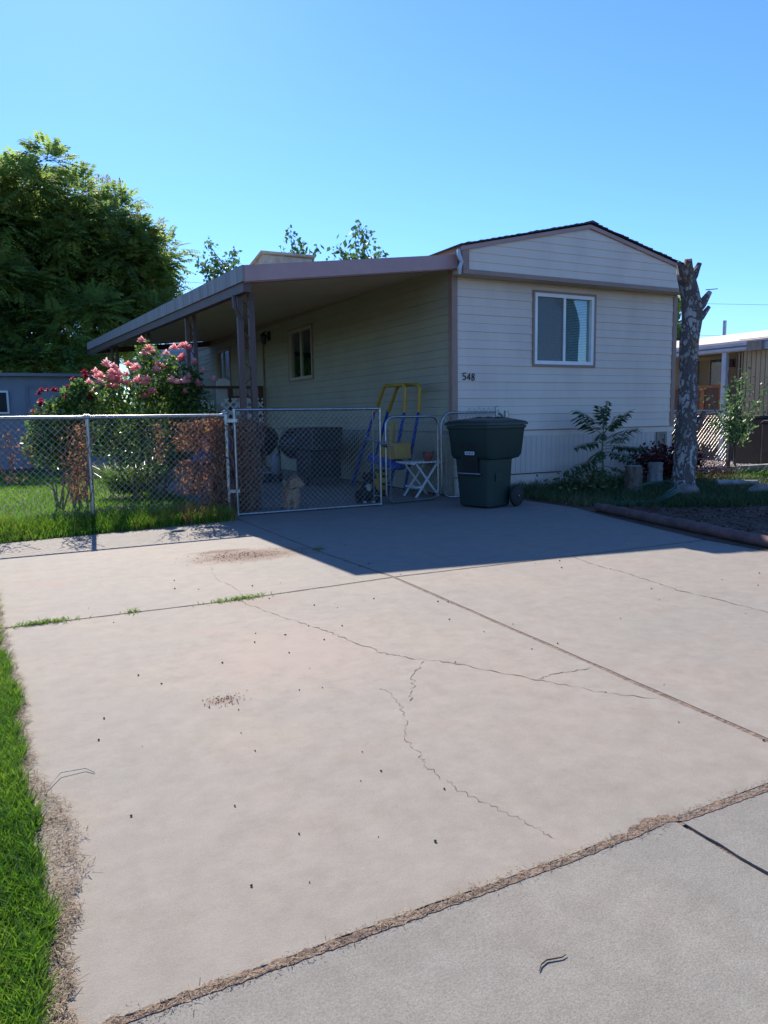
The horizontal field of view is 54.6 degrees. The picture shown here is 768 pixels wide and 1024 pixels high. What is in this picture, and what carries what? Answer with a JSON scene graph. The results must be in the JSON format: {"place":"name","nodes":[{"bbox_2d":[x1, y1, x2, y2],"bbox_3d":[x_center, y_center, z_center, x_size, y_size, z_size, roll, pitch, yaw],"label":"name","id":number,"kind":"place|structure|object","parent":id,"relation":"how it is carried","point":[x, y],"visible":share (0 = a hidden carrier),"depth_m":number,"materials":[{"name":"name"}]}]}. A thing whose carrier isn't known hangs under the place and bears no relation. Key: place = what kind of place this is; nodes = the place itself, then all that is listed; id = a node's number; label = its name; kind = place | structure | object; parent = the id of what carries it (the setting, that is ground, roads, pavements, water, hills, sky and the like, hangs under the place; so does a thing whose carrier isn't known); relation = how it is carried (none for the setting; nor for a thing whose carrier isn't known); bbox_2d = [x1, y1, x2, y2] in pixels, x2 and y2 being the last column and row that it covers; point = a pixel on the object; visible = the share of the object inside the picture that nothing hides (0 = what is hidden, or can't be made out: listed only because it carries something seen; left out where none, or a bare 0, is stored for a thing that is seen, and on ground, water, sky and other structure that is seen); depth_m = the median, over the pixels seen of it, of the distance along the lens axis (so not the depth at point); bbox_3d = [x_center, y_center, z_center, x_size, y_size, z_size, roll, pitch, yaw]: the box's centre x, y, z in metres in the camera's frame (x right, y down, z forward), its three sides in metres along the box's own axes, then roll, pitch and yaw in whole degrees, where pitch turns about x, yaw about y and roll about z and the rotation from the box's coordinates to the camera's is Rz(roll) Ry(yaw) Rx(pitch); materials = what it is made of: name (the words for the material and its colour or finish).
{"place":"outdoors","nodes":[
{"label":"outdoors","id":0,"kind":"place"},
{"bbox_2d":[0,758,22,1017],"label":"verge","id":1,"kind":"structure","parent":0,"point":[8,916],"depth_m":1.85,"materials":[{"name":"green plant"}]},
{"bbox_2d":[0,605,69,1023],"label":"verge grass","id":2,"kind":"structure","parent":1,"relation":"on","point":[23,851],"depth_m":1.92,"materials":[{"name":"green plant"}]},
{"bbox_2d":[0,466,205,543],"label":"lawn","id":3,"kind":"structure","parent":0,"point":[35,470],"depth_m":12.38,"materials":[{"name":"green plant"}]},
{"bbox_2d":[0,373,120,469],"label":"garden shed","id":4,"kind":"structure","parent":3,"relation":"on","point":[18,392],"depth_m":19.66,"materials":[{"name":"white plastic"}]},
{"bbox_2d":[0,391,9,413],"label":"window","id":5,"kind":"structure","parent":4,"relation":"in","point":[4,400],"depth_m":19.38,"materials":[{"name":"white plastic"}]},
{"bbox_2d":[25,385,77,466],"bbox_3d":[-8.900,-2.322,19.997,1.180,2.150,0.060,-5,8,-27],"label":"door","id":6,"kind":"structure","parent":4,"relation":"in","point":[31,399],"depth_m":19.76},
{"bbox_2d":[20,369,101,510],"bbox_3d":[-4.444,-0.981,10.244,1.036,1.937,0.790,-1,7,-3],"label":"rose bush","id":7,"kind":"object","parent":3,"relation":"on","point":[74,396],"visible":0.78,"depth_m":10.15,"materials":[{"name":"green plant"}]},
{"bbox_2d":[0,410,231,520],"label":"chain link fence","id":8,"kind":"object","parent":3,"relation":"on","point":[223,416],"visible":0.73,"depth_m":8.62,"materials":[{"name":"metal"}]},
{"bbox_2d":[0,429,41,483],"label":"dead vine","id":9,"kind":"object","parent":8,"relation":"attached to","point":[11,463],"visible":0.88,"depth_m":8.28,"materials":[{"name":"brown plant"}]},
{"bbox_2d":[53,424,99,503],"bbox_3d":[-3.515,-0.546,8.518,0.479,0.932,0.217,-5,8,-27],"label":"dead vine","id":10,"kind":"object","parent":8,"relation":"attached to","point":[82,491],"visible":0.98,"depth_m":8.51,"materials":[{"name":"brown plant"}]},
{"bbox_2d":[139,422,207,496],"bbox_3d":[-2.542,-0.625,9.027,0.787,0.927,0.189,-5,8,-27],"label":"dead vine","id":11,"kind":"object","parent":8,"relation":"attached to","point":[183,480],"visible":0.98,"depth_m":9.08,"materials":[{"name":"brown plant"}]},
{"bbox_2d":[224,407,382,515],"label":"chain link gate","id":12,"kind":"structure","parent":8,"relation":"attached to","point":[234,421],"depth_m":9.74,"materials":[{"name":"metal"}]},
{"bbox_2d":[364,436,394,447],"bbox_3d":[-0.063,-0.956,10.154,0.472,0.182,0.071,-5,8,-27],"label":"tie wire","id":13,"kind":"object","parent":12,"relation":"attached to","point":[384,445],"visible":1,"depth_m":10.17,"materials":[{"name":"metal"}]},
{"bbox_2d":[0,501,237,543],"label":"grass","id":14,"kind":"structure","parent":3,"relation":"on","point":[13,529],"depth_m":8.34,"materials":[{"name":"green plant"}]},
{"bbox_2d":[60,460,189,495],"bbox_3d":[-3.995,-0.520,11.941,2.295,0.580,1.852,-5,8,-27],"label":"lawn shrub","id":15,"kind":"object","parent":3,"relation":"on","point":[125,487],"visible":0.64,"depth_m":11.65,"materials":[{"name":"green plant"}]},
{"bbox_2d":[78,336,219,501],"bbox_3d":[-3.694,-1.397,11.300,2.482,2.472,1.373,-5,8,-27],"label":"rose bush","id":16,"kind":"object","parent":3,"relation":"on","point":[173,389],"visible":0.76,"depth_m":11.16,"materials":[{"name":"green plant"}]},
{"bbox_2d":[158,466,184,474],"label":"stepping slab","id":17,"kind":"structure","parent":3,"relation":"on","point":[174,472],"depth_m":16.87,"materials":[{"name":"concrete"}]},
{"bbox_2d":[162,473,198,480],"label":"stepping slab","id":18,"kind":"structure","parent":3,"relation":"on","point":[180,476],"depth_m":15.19,"materials":[{"name":"concrete"}]},
{"bbox_2d":[159,414,244,510],"bbox_3d":[-2.232,-0.542,9.200,1.041,1.328,0.277,-5,8,-27],"label":"dead vine","id":19,"kind":"object","parent":3,"relation":"on","point":[215,440],"visible":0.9,"depth_m":9.20,"materials":[{"name":"brown plant"}]},
{"bbox_2d":[214,379,229,418],"bbox_3d":[-4.077,-2.722,18.697,0.420,1.220,0.470,-5,8,-27],"label":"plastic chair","id":20,"kind":"object","parent":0,"point":[221,394],"visible":0.5,"depth_m":18.44,"materials":[{"name":"white plastic"}]},
{"bbox_2d":[233,396,249,427],"bbox_3d":[-3.637,-2.542,18.934,0.390,0.790,0.440,-5,8,-27],"label":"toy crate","id":21,"kind":"object","parent":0,"point":[237,400],"visible":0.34,"depth_m":18.72,"materials":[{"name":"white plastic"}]},
{"bbox_2d":[234,470,272,482],"bbox_3d":[-2.551,-0.675,14.413,0.660,0.200,0.510,-5,8,-27],"label":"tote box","id":22,"kind":"object","parent":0,"point":[266,477],"visible":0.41,"depth_m":14.31,"materials":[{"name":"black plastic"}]},
{"bbox_2d":[270,454,282,481],"bbox_3d":[-2.092,-0.857,14.435,0.240,0.540,0.240,-5,8,-27],"label":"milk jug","id":23,"kind":"object","parent":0,"point":[275,466],"visible":0.93,"depth_m":14.35,"materials":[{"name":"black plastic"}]},
{"bbox_2d":[120,439,449,495],"bbox_3d":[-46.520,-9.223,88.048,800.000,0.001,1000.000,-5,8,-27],"label":"ground","id":24,"kind":"structure","parent":0,"point":[296,471],"depth_m":15.63,"materials":[{"name":"grey concrete"}]},
{"bbox_2d":[0,130,202,390],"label":"shade tree","id":25,"kind":"object","parent":24,"relation":"on","point":[92,264],"visible":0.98,"depth_m":27.87,"materials":[{"name":"green plant"}]},
{"bbox_2d":[117,405,158,457],"bbox_3d":[-7.834,-2.709,24.788,2.930,1.767,0.030,-5,8,-27],"label":"board fence","id":26,"kind":"object","parent":24,"relation":"on","point":[137,440],"visible":0.03,"depth_m":24.65,"materials":[{"name":"wood"}]},
{"bbox_2d":[195,236,241,282],"bbox_3d":[-6.173,-6.739,30.029,2.611,8.394,1.886,-5,8,-27],"label":"distant tree","id":27,"kind":"object","parent":24,"relation":"on","point":[209,268],"visible":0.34,"depth_m":29.34,"materials":[{"name":"green plant"}]},
{"bbox_2d":[279,224,324,260],"bbox_3d":[-3.391,-7.421,31.517,2.327,9.301,1.762,-2,7,-11],"label":"distant tree","id":28,"kind":"object","parent":24,"relation":"on","point":[296,249],"visible":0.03,"depth_m":30.93,"materials":[{"name":"green plant"}]},
{"bbox_2d":[326,220,388,260],"bbox_3d":[-0.943,-7.784,32.613,4.020,9.643,2.724,-5,8,-27],"label":"distant tree","id":29,"kind":"object","parent":24,"relation":"on","point":[363,255],"visible":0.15,"depth_m":31.89,"materials":[{"name":"green plant"}]},
{"bbox_2d":[671,420,701,458],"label":"dense shrub","id":30,"kind":"object","parent":24,"relation":"on","point":[673,432],"visible":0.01,"depth_m":14.43,"materials":[{"name":"green plant"}]},
{"bbox_2d":[700,456,736,466],"bbox_3d":[17.154,-2.119,23.623,27.600,0.001,18.000,-5,8,-27],"label":"gravel patch","id":31,"kind":"object","parent":24,"relation":"on","point":[713,458],"depth_m":17.84,"materials":[{"name":"grey gravel"}]},
{"bbox_2d":[677,295,680,340],"bbox_3d":[11.565,-5.967,30.520,1.781,6.176,2.066,4,9,34],"label":"distant tree","id":32,"kind":"object","parent":31,"relation":"on","point":[678,318],"visible":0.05,"depth_m":29.72,"materials":[{"name":"green plant"}]},
{"bbox_2d":[672,410,730,466],"bbox_3d":[5.864,-1.276,13.877,1.679,1.260,0.070,-5,8,-27],"label":"slatted fence","id":33,"kind":"object","parent":31,"relation":"on","point":[726,450],"visible":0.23,"depth_m":14.02,"materials":[{"name":"wood"}]},
{"bbox_2d":[674,320,767,459],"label":"neighbour home","id":34,"kind":"object","parent":31,"relation":"on","point":[723,358],"visible":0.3,"depth_m":18.25,"materials":[{"name":"metal"}]},
{"bbox_2d":[697,355,721,385],"bbox_3d":[8.754,-3.582,19.996,0.110,1.160,0.920,-5,8,-27],"label":"window","id":35,"kind":"structure","parent":34,"relation":"in","point":[712,357],"depth_m":19.95,"materials":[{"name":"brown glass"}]},
{"bbox_2d":[705,463,750,466],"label":"gravel stones","id":36,"kind":"object","parent":31,"relation":"on","point":[732,464],"visible":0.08,"depth_m":16.04,"materials":[{"name":"grey stone"}]},
{"bbox_2d":[733,415,767,463],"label":"storage bin","id":37,"kind":"object","parent":31,"relation":"on","point":[749,452],"visible":0.52,"depth_m":16.37,"materials":[{"name":"black plastic"}]},
{"bbox_2d":[760,420,767,463],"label":"storage bin","id":38,"kind":"object","parent":31,"relation":"on","point":[764,450],"visible":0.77,"depth_m":15.99,"materials":[{"name":"black plastic"}]},
{"bbox_2d":[354,471,382,503],"bbox_3d":[-0.195,-0.375,10.737,0.431,0.457,0.525,5,9,37],"label":"dog","id":39,"kind":"object","parent":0,"point":[363,491],"visible":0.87,"depth_m":10.55},
{"bbox_2d":[0,458,767,1023],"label":"driveway","id":40,"kind":"structure","parent":0,"point":[522,750],"depth_m":3.14,"materials":[{"name":"concrete"}]},
{"bbox_2d":[6,614,92,628],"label":"weed","id":41,"kind":"object","parent":40,"relation":"on","point":[44,621],"visible":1,"depth_m":4.54,"materials":[{"name":"green plant"}]},
{"bbox_2d":[0,590,102,1023],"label":"dry thatch","id":42,"kind":"object","parent":40,"relation":"on","point":[64,973],"visible":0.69,"depth_m":1.97,"materials":[{"name":"plant"}]},
{"bbox_2d":[48,768,94,785],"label":"straw stalk","id":43,"kind":"object","parent":40,"relation":"on","point":[68,771],"visible":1,"depth_m":2.60,"materials":[{"name":"beige plant"}]},
{"bbox_2d":[120,605,139,614],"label":"weed","id":44,"kind":"object","parent":40,"relation":"on","point":[129,611],"visible":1,"depth_m":4.77,"materials":[{"name":"green plant"}]},
{"bbox_2d":[201,400,214,428],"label":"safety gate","id":45,"kind":"structure","parent":40,"relation":"on","point":[208,407],"depth_m":17.80,"materials":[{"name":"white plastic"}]},
{"bbox_2d":[157,386,265,469],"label":"porch deck","id":46,"kind":"structure","parent":40,"relation":"on","point":[230,400],"depth_m":18.21,"materials":[{"name":"brown wood"}]},
{"bbox_2d":[189,434,234,486],"bbox_3d":[-2.603,-0.783,11.342,0.786,0.857,0.625,-5,8,-27],"label":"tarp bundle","id":47,"kind":"object","parent":40,"relation":"on","point":[191,458],"visible":0.08,"depth_m":11.12,"materials":[{"name":"plastic"}]},
{"bbox_2d":[202,690,246,706],"bbox_3d":[-0.684,0.820,3.261,0.224,0.005,0.156,-5,8,-27],"label":"grit","id":48,"kind":"object","parent":40,"relation":"on","point":[223,699],"visible":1,"depth_m":3.26,"materials":[{"name":"grey gravel"}]},
{"bbox_2d":[187,547,274,563],"bbox_3d":[-1.281,0.389,6.694,1.200,0.007,0.728,-5,8,-27],"label":"grit","id":49,"kind":"object","parent":40,"relation":"on","point":[234,555],"visible":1,"depth_m":6.68,"materials":[{"name":"brown gravel"}]},
{"bbox_2d":[198,591,280,602],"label":"weed","id":50,"kind":"object","parent":40,"relation":"on","point":[235,598],"visible":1,"depth_m":5.07,"materials":[{"name":"green plant"}]},
{"bbox_2d":[218,415,266,513],"bbox_3d":[-1.840,-0.606,9.707,0.815,1.312,0.578,-5,8,-27],"label":"dead vine","id":51,"kind":"object","parent":40,"relation":"on","point":[243,501],"visible":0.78,"depth_m":9.57,"materials":[{"name":"brown plant"}]},
{"bbox_2d":[248,423,278,457],"bbox_3d":[-2.544,-1.281,15.454,0.740,1.145,0.740,-5,8,-27],"label":"kettle grill","id":52,"kind":"object","parent":40,"relation":"on","point":[273,444],"visible":0.34,"depth_m":15.21,"materials":[{"name":"black metal"}]},
{"bbox_2d":[87,254,457,508],"bbox_3d":[-3.637,-2.618,16.024,3.505,3.679,13.660,-5,8,-27],"label":"carport cover","id":53,"kind":"object","parent":40,"relation":"on","point":[239,300],"visible":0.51,"depth_m":11.35,"materials":[{"name":"beige metal"}]},
{"bbox_2d":[280,474,304,508],"bbox_3d":[-1.256,-0.297,10.133,0.292,0.490,0.666,-3,8,-14],"label":"dog","id":54,"kind":"object","parent":40,"relation":"on","point":[294,486],"visible":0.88,"depth_m":9.92},
{"bbox_2d":[277,427,342,485],"bbox_3d":[-1.429,-1.085,14.122,0.700,1.050,1.820,-5,8,-27],"label":"gas grill","id":55,"kind":"object","parent":40,"relation":"on","point":[311,453],"visible":0.73,"depth_m":13.41,"materials":[{"name":"black metal"}]},
{"bbox_2d":[372,469,388,495],"bbox_3d":[-0.082,-0.451,11.566,0.140,0.411,0.430,-5,8,-27],"label":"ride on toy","id":56,"kind":"object","parent":40,"relation":"on","point":[376,482],"visible":0.36,"depth_m":11.44,"materials":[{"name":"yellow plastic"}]},
{"bbox_2d":[3,466,767,1015],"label":"joint dirt","id":57,"kind":"structure","parent":40,"relation":"on","point":[495,622],"depth_m":4.50,"materials":[{"name":"brown soil"}]},
{"bbox_2d":[351,382,420,490],"bbox_3d":[-0.095,-1.212,12.175,0.448,1.722,2.097,-5,8,-27],"label":"ladder","id":58,"kind":"object","parent":40,"relation":"on","point":[397,386],"visible":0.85,"depth_m":11.49,"materials":[{"name":"yellow metal"}]},
{"bbox_2d":[129,220,693,495],"bbox_3d":[-2.260,-3.502,20.926,5.860,4.185,21.580,-5,8,-27],"label":"mobile home","id":59,"kind":"object","parent":40,"relation":"on","point":[543,333],"visible":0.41,"depth_m":12.12,"materials":[{"name":"beige"}]},
{"bbox_2d":[216,346,231,385],"bbox_3d":[-4.566,-4.046,21.505,0.160,1.320,1.370,-5,8,-27],"label":"window","id":60,"kind":"structure","parent":59,"relation":"in","point":[218,352],"depth_m":21.51,"materials":[{"name":"white glass"}]},
{"bbox_2d":[256,339,265,425],"bbox_3d":[-3.171,-3.237,18.785,0.029,2.150,0.950,-5,8,-27],"label":"door","id":61,"kind":"structure","parent":59,"relation":"in","point":[259,346],"depth_m":18.50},
{"bbox_2d":[249,250,315,264],"bbox_3d":[-2.398,-5.317,17.609,1.330,1.390,0.940,-5,8,-27],"label":"roof cooler","id":62,"kind":"object","parent":59,"relation":"on","point":[265,257],"visible":0.13,"depth_m":17.12,"materials":[{"name":"metal"}]},
{"bbox_2d":[287,323,313,381],"bbox_3d":[-1.763,-3.438,16.207,0.160,1.150,1.420,-5,8,-27],"label":"window","id":63,"kind":"structure","parent":59,"relation":"in","point":[301,329],"depth_m":16.22,"materials":[{"name":"white glass"}]},
{"bbox_2d":[532,290,596,367],"bbox_3d":[2.832,-2.910,11.939,1.290,1.160,0.230,-5,8,-27],"label":"window","id":64,"kind":"structure","parent":59,"relation":"in","point":[559,320],"depth_m":11.94,"materials":[{"name":"white plastic"}]},
{"bbox_2d":[384,415,438,502],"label":"chain link gate","id":65,"kind":"structure","parent":40,"relation":"on","point":[385,439],"depth_m":10.50,"materials":[{"name":"metal"}]},
{"bbox_2d":[396,460,443,497],"bbox_3d":[0.551,-0.510,11.427,0.600,0.549,0.440,-5,8,-27],"label":"folding table","id":66,"kind":"object","parent":40,"relation":"on","point":[419,470],"visible":0.76,"depth_m":11.31,"materials":[{"name":"white plastic"}]},
{"bbox_2d":[422,451,434,460],"bbox_3d":[0.679,-0.850,11.313,0.184,0.151,0.170,0,7,6],"label":"clay pot","id":67,"kind":"object","parent":66,"relation":"on","point":[425,457],"visible":0.87,"depth_m":11.25,"materials":[{"name":"ceramic"}]},
{"bbox_2d":[444,416,527,507],"bbox_3d":[1.409,-0.687,10.069,0.958,1.202,0.815,-8,10,-43],"label":"trash bin","id":68,"kind":"object","parent":40,"relation":"on","point":[485,451],"visible":1,"depth_m":9.78,"materials":[{"name":"green plastic"}]},
{"bbox_2d":[0,0,767,402],"label":"sky","id":69,"kind":"structure","parent":0,"point":[434,126],"materials":[{"name":"blue"}]},
{"bbox_2d":[102,784,767,1023],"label":"sidewalk","id":70,"kind":"structure","parent":0,"point":[667,923],"depth_m":1.70,"materials":[{"name":"concrete"}]},
{"bbox_2d":[92,779,767,1023],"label":"joint litter","id":71,"kind":"object","parent":70,"relation":"on","point":[371,929],"visible":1,"depth_m":1.80,"materials":[{"name":"soil"}]},
{"bbox_2d":[539,954,566,970],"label":"twig","id":72,"kind":"object","parent":70,"relation":"on","point":[545,960],"visible":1,"depth_m":1.67,"materials":[{"name":"wood"}]},
{"bbox_2d":[685,827,767,875],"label":"joint grit","id":73,"kind":"object","parent":70,"relation":"on","point":[724,850],"depth_m":2.10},
{"bbox_2d":[524,487,767,550],"bbox_3d":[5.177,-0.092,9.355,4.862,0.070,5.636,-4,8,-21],"label":"mulch","id":74,"kind":"object","parent":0,"point":[727,515],"visible":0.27,"depth_m":8.92,"materials":[{"name":"brown wood"}]},
{"bbox_2d":[504,410,508,417],"bbox_3d":[1.860,-0.900,11.346,0.070,1.285,0.070,-5,8,-27],"label":"fence post","id":75,"kind":"object","parent":74,"relation":"on","point":[506,413],"visible":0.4,"depth_m":11.24,"materials":[{"name":"metal"}]},
{"bbox_2d":[525,467,646,493],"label":"weed clump","id":76,"kind":"object","parent":74,"relation":"on","point":[590,478],"visible":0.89,"depth_m":11.25,"materials":[{"name":"green plant"}]},
{"bbox_2d":[563,401,649,483],"bbox_3d":[3.592,-1.045,11.747,1.692,1.418,0.810,-5,8,-27],"label":"sapling","id":77,"kind":"object","parent":74,"relation":"on","point":[614,424],"visible":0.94,"depth_m":11.77,"materials":[{"name":"green plant"}]},
{"bbox_2d":[624,465,642,493],"bbox_3d":[3.772,-0.479,11.271,0.325,0.448,0.310,-5,8,-27],"label":"tree stump","id":78,"kind":"object","parent":74,"relation":"on","point":[635,471],"visible":0.72,"depth_m":11.17,"materials":[{"name":"grey wood"}]},
{"bbox_2d":[591,481,678,504],"bbox_3d":[3.463,-0.263,10.133,1.447,0.240,0.735,-6,9,-36],"label":"garden hose","id":79,"kind":"object","parent":74,"relation":"on","point":[667,494],"visible":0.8,"depth_m":10.02,"materials":[{"name":"green rubber"}]},
{"bbox_2d":[510,463,767,507],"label":"grass","id":80,"kind":"structure","parent":74,"relation":"on","point":[710,492],"depth_m":10.63,"materials":[{"name":"green plant"}]},
{"bbox_2d":[715,480,758,485],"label":"fallen branch","id":81,"kind":"object","parent":80,"relation":"on","point":[738,482],"visible":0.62,"depth_m":11.80,"materials":[{"name":"grey wood"}]},
{"bbox_2d":[646,462,663,484],"bbox_3d":[4.461,-0.605,12.248,0.292,0.428,0.296,-5,8,-27],"label":"cut log","id":82,"kind":"object","parent":74,"relation":"on","point":[655,470],"visible":0.79,"depth_m":12.14,"materials":[{"name":"grey wood"}]},
{"bbox_2d":[628,431,709,480],"bbox_3d":[4.844,-0.926,12.612,1.509,0.932,0.689,-5,8,-27],"label":"barberry shrub","id":83,"kind":"object","parent":74,"relation":"on","point":[667,461],"visible":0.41,"depth_m":12.49,"materials":[{"name":"red plant"}]},
{"bbox_2d":[594,503,767,547],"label":"log edging","id":84,"kind":"object","parent":74,"relation":"on","point":[724,533],"visible":1,"depth_m":7.59,"materials":[{"name":"wood"}]},
{"bbox_2d":[666,484,699,496],"bbox_3d":[4.327,-0.245,10.781,0.555,0.314,0.370,-5,8,-27],"label":"rock","id":85,"kind":"object","parent":74,"relation":"on","point":[684,487],"visible":0.3,"depth_m":10.66,"materials":[{"name":"grey stone"}]},
{"bbox_2d":[669,258,717,486],"bbox_3d":[4.707,-2.052,11.334,0.652,3.483,0.560,1,8,18],"label":"dead tree","id":86,"kind":"object","parent":74,"relation":"on","point":[689,423],"visible":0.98,"depth_m":11.33,"materials":[{"name":"grey plant"}]},
{"bbox_2d":[697,464,767,472],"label":"block edging","id":87,"kind":"object","parent":74,"relation":"on","point":[751,466],"visible":0.29,"depth_m":13.96,"materials":[{"name":"concrete"}]},
{"bbox_2d":[699,366,767,465],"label":"leafy shrub","id":88,"kind":"object","parent":74,"relation":"on","point":[733,431],"visible":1,"depth_m":13.73,"materials":[{"name":"green plant"}]},
{"bbox_2d":[747,483,767,492],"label":"rock","id":89,"kind":"object","parent":74,"relation":"on","point":[759,487],"visible":0.52,"depth_m":10.66,"materials":[{"name":"grey stone"}]},
{"bbox_3d":[1.689,-0.911,11.174,0.052,1.356,0.051,-5,8,-27],"label":"fence post","id":90,"kind":"object","parent":74,"relation":"on","visible":0},
{"bbox_2d":[440,407,503,497],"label":"chain link gate","id":91,"kind":"structure","parent":90,"relation":"attached to","point":[475,412],"depth_m":10.67,"materials":[{"name":"metal"}]},
{"label":"neighbour lawn","id":92,"kind":"structure","parent":0,"visible":0},
{"bbox_2d":[695,459,745,478],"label":"barberry shrub","id":93,"kind":"object","parent":92,"relation":"on","point":[711,468],"visible":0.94,"depth_m":12.76,"materials":[{"name":"plant"}]},
{"bbox_2d":[698,469,767,479],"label":"neighbour grass","id":94,"kind":"structure","parent":92,"relation":"on","point":[763,472],"depth_m":13.17,"materials":[{"name":"green plant"}]}
]}

